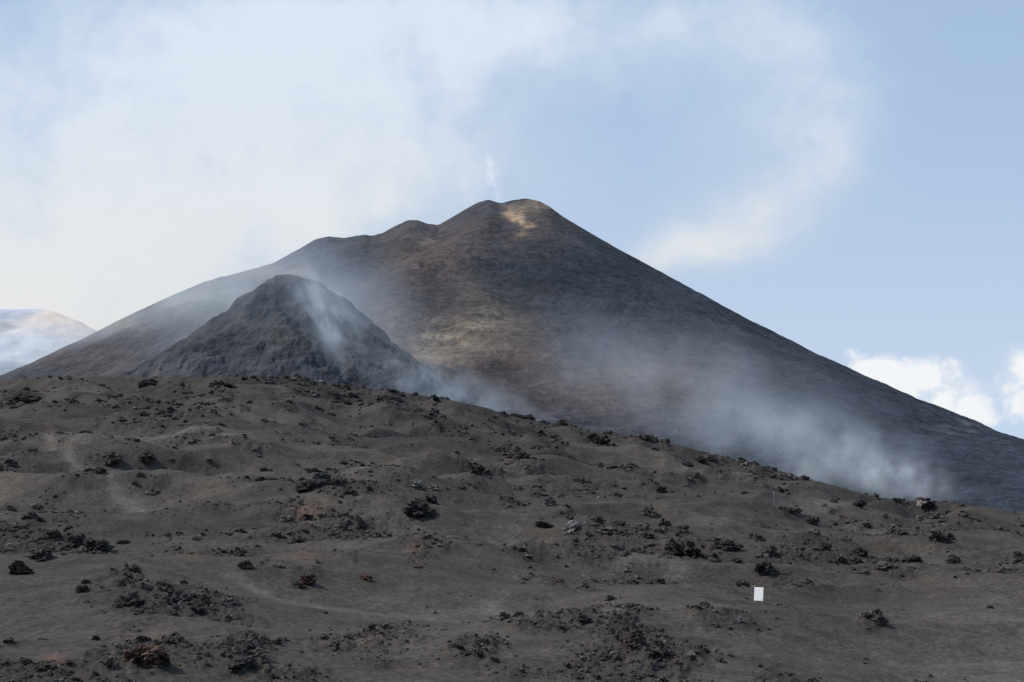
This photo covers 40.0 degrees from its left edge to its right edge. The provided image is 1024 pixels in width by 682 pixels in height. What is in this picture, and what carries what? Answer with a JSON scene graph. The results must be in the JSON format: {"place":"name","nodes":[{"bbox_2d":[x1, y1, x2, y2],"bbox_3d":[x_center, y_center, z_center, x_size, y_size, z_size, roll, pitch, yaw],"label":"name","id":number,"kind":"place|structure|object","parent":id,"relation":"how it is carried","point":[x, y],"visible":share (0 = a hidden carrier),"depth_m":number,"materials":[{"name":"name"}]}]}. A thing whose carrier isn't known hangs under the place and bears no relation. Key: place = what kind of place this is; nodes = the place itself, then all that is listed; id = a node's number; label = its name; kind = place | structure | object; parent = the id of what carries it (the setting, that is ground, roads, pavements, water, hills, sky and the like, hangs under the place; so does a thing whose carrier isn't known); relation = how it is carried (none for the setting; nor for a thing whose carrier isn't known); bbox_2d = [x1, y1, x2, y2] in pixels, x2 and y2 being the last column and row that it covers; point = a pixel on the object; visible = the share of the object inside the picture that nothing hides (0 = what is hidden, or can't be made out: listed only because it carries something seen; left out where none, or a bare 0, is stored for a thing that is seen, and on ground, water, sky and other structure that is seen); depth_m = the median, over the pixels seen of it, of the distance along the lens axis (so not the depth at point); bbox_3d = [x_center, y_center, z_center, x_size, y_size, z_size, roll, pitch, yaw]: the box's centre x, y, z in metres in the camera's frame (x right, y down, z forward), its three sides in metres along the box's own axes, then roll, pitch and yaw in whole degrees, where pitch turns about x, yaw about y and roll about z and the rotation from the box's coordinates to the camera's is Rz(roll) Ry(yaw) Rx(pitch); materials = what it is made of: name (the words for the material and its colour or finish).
{"place":"outdoors","nodes":[
{"label":"outdoors","id":0,"kind":"place"},
{"bbox_2d":[0,308,96,374],"bbox_3d":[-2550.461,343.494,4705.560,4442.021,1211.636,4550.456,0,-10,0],"label":"distant mountain","id":1,"kind":"structure","parent":0,"point":[28,336],"depth_m":5029.82,"materials":[{"name":"white snow"}]},
{"bbox_2d":[0,375,1023,681],"bbox_3d":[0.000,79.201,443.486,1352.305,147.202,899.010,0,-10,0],"label":"ground","id":2,"kind":"structure","parent":0,"point":[940,625],"depth_m":125.81,"materials":[{"name":"grey soil"}]},
{"bbox_2d":[8,377,993,671],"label":"lava boulders","id":3,"kind":"object","parent":2,"relation":"on","point":[148,655],"visible":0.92,"depth_m":126.43,"materials":[{"name":"black stone"}]},
{"bbox_2d":[0,373,1023,681],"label":"lava rubble","id":4,"kind":"object","parent":2,"relation":"on","point":[90,543],"visible":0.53,"depth_m":135.76,"materials":[{"name":"black stone"}]},
{"bbox_2d":[754,587,763,601],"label":"sign board","id":5,"kind":"object","parent":2,"relation":"on","point":[758,593],"visible":0.93,"depth_m":107.73,"materials":[{"name":"white paint"}]},
{"bbox_2d":[0,198,1023,512],"bbox_3d":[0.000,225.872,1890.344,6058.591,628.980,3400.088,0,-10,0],"label":"volcano","id":6,"kind":"structure","parent":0,"point":[538,310],"depth_m":961.89},
{"bbox_2d":[0,0,1023,438],"label":"sky","id":7,"kind":"structure","parent":0,"point":[843,178],"materials":[{"name":"blue"}]}
]}

